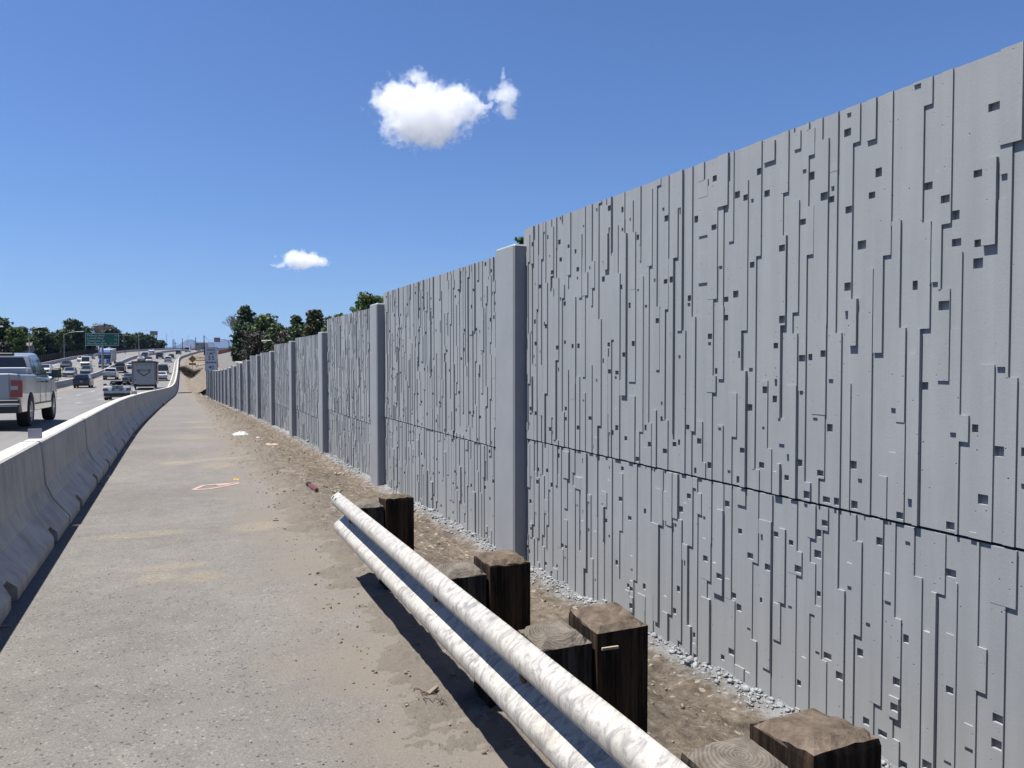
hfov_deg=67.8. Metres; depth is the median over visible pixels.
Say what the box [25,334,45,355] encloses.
tree
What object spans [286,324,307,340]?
tree
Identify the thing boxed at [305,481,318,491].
red tube
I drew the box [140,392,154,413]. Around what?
concrete barrier
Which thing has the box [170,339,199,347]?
hills
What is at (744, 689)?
gravel
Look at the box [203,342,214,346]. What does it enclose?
semi truck
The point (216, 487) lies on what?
path marking
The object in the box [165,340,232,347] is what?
mountain
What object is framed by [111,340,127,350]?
shrub
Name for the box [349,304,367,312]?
tree
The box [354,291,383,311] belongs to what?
tree
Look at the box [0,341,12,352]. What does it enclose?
shrub
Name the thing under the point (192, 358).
clearance sign
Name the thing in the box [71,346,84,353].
shrub
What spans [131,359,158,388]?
travel trailer
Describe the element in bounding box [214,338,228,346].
overhead sign
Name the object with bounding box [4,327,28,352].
tree
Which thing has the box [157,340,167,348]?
tree
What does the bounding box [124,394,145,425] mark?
concrete barrier
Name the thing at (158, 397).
concrete barrier
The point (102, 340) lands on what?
guide sign
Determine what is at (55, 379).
sedan
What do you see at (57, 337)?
tree
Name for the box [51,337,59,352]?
tree
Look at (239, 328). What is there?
tree
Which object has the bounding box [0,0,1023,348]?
sky
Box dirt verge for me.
[192,387,905,767]
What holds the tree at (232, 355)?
on the ground
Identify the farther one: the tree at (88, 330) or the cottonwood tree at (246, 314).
the tree at (88, 330)
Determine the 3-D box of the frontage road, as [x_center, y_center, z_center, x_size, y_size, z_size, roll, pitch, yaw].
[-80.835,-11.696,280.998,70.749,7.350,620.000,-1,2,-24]
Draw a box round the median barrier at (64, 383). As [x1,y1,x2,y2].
[56,348,223,388]
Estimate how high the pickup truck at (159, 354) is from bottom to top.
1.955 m
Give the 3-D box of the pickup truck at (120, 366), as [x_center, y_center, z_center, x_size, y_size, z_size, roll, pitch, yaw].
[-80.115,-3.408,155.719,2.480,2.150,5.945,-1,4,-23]
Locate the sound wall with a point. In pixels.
(750, 415)
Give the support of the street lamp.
on the ground
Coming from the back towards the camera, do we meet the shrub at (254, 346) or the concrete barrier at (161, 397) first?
the shrub at (254, 346)
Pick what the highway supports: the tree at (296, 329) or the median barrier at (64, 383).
the median barrier at (64, 383)
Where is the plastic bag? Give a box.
[233,431,246,435]
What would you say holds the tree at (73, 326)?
on the ground
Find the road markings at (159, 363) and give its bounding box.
[52,351,175,402]
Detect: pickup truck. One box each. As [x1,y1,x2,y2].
[0,353,60,426]
[102,368,119,379]
[113,362,126,372]
[141,352,149,356]
[156,352,164,358]
[158,364,169,373]
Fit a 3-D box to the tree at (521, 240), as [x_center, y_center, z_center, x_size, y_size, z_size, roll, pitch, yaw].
[0.492,-3.502,40.185,1.694,8.511,1.627,0,2,3]
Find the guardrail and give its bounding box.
[331,492,880,767]
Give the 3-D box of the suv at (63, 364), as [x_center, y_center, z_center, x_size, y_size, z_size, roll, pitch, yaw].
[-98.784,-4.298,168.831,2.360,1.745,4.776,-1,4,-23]
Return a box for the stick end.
[426,685,438,695]
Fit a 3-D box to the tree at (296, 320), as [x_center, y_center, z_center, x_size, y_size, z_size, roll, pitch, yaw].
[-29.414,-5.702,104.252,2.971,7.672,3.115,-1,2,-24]
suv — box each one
[42,364,52,371]
[60,361,71,367]
[62,367,76,376]
[73,374,94,387]
[79,366,92,373]
[164,356,172,361]
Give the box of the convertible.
[103,381,137,399]
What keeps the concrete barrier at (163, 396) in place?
on the highway
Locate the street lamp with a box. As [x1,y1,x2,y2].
[29,326,46,352]
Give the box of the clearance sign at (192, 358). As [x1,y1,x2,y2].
[189,355,195,370]
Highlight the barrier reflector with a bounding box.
[27,429,41,438]
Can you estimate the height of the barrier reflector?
0.104 m
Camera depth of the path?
4.33 m
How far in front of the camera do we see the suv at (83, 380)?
94.72 m
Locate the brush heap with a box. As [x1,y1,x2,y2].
[175,364,203,378]
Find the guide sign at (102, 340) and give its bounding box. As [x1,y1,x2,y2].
[85,333,118,369]
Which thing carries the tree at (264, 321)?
on the ground
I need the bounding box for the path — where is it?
[0,352,541,767]
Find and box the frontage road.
[217,351,235,368]
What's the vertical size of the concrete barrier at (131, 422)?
0.845 m
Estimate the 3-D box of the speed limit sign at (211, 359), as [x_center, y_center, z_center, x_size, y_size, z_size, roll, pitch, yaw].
[-23.881,-0.810,60.548,0.940,4.224,0.095,-1,2,-18]
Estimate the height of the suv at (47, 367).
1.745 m
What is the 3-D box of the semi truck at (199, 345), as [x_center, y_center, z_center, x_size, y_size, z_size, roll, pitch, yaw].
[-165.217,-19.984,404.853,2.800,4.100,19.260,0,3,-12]
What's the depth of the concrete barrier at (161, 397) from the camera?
44.17 m
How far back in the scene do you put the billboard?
470.85 m
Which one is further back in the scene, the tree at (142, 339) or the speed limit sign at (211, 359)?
the tree at (142, 339)
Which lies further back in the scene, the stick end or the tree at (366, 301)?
the tree at (366, 301)
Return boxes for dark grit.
[40,453,387,761]
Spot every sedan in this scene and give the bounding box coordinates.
[46,372,58,381]
[121,373,131,381]
[137,356,144,360]
[158,371,168,380]
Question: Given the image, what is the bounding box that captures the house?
[13,343,35,352]
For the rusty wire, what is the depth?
3.49 m
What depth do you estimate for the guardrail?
2.55 m
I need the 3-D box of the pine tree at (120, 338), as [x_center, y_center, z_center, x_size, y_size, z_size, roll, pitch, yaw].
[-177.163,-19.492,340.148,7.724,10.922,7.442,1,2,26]
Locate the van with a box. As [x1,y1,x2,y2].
[79,356,91,366]
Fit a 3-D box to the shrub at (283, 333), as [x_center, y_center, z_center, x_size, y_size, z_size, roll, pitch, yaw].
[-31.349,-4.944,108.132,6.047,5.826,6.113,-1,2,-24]
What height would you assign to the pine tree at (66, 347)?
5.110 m
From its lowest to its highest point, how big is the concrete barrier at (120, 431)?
0.845 m
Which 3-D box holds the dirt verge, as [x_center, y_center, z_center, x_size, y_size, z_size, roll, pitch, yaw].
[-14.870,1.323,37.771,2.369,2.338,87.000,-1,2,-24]
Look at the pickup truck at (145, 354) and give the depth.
242.36 m
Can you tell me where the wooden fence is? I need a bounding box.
[37,346,161,362]
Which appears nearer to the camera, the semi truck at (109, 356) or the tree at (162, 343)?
the semi truck at (109, 356)
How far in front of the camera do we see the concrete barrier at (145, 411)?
26.56 m
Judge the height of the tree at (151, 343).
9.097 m
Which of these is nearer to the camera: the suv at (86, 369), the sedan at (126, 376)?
the sedan at (126, 376)
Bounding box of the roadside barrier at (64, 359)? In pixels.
[41,348,194,363]
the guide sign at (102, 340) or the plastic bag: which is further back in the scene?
the guide sign at (102, 340)
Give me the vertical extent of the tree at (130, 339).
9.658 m
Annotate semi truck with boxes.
[98,348,116,367]
[195,343,205,349]
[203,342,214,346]
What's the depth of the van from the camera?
179.47 m
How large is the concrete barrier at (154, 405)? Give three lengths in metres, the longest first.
3.780 x 0.845 x 0.660 m
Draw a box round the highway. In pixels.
[0,349,196,451]
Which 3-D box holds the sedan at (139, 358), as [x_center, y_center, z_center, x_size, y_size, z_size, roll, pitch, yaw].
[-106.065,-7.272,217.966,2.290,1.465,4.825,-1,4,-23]
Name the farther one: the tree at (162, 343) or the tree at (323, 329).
the tree at (162, 343)
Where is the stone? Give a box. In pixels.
[682,656,698,667]
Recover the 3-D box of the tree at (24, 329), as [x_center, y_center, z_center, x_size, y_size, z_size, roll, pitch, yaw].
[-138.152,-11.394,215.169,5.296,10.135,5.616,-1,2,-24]
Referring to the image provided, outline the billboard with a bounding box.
[150,331,157,341]
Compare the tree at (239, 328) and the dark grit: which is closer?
the dark grit
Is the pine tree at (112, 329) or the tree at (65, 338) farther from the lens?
the pine tree at (112, 329)
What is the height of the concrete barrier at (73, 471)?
0.845 m
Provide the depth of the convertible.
54.06 m
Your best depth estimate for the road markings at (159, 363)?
136.89 m
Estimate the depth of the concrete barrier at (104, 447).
12.39 m
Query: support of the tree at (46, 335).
on the ground
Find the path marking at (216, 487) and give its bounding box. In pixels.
[193,483,238,489]
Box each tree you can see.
[0,317,13,341]
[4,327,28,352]
[17,326,30,336]
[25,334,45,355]
[30,326,56,354]
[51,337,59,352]
[52,334,61,350]
[55,329,74,352]
[60,343,69,351]
[62,318,86,350]
[82,326,97,353]
[91,323,120,348]
[92,322,108,348]
[111,329,123,347]
[119,332,139,349]
[134,332,149,349]
[146,333,158,348]
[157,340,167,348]
[222,315,236,334]
[227,324,249,361]
[230,334,241,360]
[232,304,256,342]
[247,313,278,354]
[263,322,286,352]
[286,314,303,342]
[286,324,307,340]
[301,309,324,336]
[320,315,330,331]
[328,313,345,318]
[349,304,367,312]
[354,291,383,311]
[514,236,523,243]
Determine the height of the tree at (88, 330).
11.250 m
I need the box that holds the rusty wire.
[413,688,445,703]
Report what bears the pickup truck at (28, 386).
on the highway
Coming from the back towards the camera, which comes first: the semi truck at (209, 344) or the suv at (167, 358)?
the semi truck at (209, 344)
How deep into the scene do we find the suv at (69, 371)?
135.65 m
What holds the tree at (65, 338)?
on the ground
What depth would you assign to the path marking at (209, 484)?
10.11 m
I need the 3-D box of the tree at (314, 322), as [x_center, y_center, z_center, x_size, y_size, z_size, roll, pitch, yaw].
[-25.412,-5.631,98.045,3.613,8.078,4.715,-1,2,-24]
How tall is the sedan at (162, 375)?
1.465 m
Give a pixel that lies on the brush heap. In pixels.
(188, 373)
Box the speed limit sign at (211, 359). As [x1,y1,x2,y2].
[205,347,217,399]
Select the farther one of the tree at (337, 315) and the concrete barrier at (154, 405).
the tree at (337, 315)
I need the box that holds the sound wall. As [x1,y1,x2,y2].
[206,41,1023,767]
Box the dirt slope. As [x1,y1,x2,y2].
[184,353,224,392]
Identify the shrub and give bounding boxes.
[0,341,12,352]
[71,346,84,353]
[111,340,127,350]
[233,331,269,359]
[270,329,289,350]
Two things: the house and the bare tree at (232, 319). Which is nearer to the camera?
the bare tree at (232, 319)
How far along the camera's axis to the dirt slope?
111.25 m
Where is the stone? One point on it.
(690, 661)
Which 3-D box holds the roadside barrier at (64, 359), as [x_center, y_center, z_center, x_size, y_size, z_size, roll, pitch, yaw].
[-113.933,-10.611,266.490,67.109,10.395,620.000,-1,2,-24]
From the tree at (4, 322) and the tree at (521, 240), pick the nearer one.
the tree at (521, 240)
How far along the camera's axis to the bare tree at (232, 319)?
157.07 m
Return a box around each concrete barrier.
[0,441,68,624]
[23,419,102,523]
[72,407,120,475]
[98,400,131,449]
[115,397,139,434]
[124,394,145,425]
[137,393,151,419]
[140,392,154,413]
[145,391,158,410]
[150,390,160,407]
[156,389,162,405]
[158,389,165,402]
[161,389,167,401]
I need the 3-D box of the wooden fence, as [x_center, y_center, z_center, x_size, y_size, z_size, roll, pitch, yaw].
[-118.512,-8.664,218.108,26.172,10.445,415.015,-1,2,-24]
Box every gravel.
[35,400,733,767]
[208,397,890,767]
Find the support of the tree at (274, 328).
on the ground
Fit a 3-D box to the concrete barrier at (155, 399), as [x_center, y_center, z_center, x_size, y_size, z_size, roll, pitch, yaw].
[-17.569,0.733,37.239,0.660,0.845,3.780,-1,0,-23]
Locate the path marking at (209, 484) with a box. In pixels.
[191,482,238,489]
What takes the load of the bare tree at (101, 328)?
on the ground
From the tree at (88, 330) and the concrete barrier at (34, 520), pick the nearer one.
the concrete barrier at (34, 520)
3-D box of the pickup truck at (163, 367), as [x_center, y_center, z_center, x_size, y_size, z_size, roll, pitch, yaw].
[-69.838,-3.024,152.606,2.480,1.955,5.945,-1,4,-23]
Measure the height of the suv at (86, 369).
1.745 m
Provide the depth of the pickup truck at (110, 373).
125.73 m

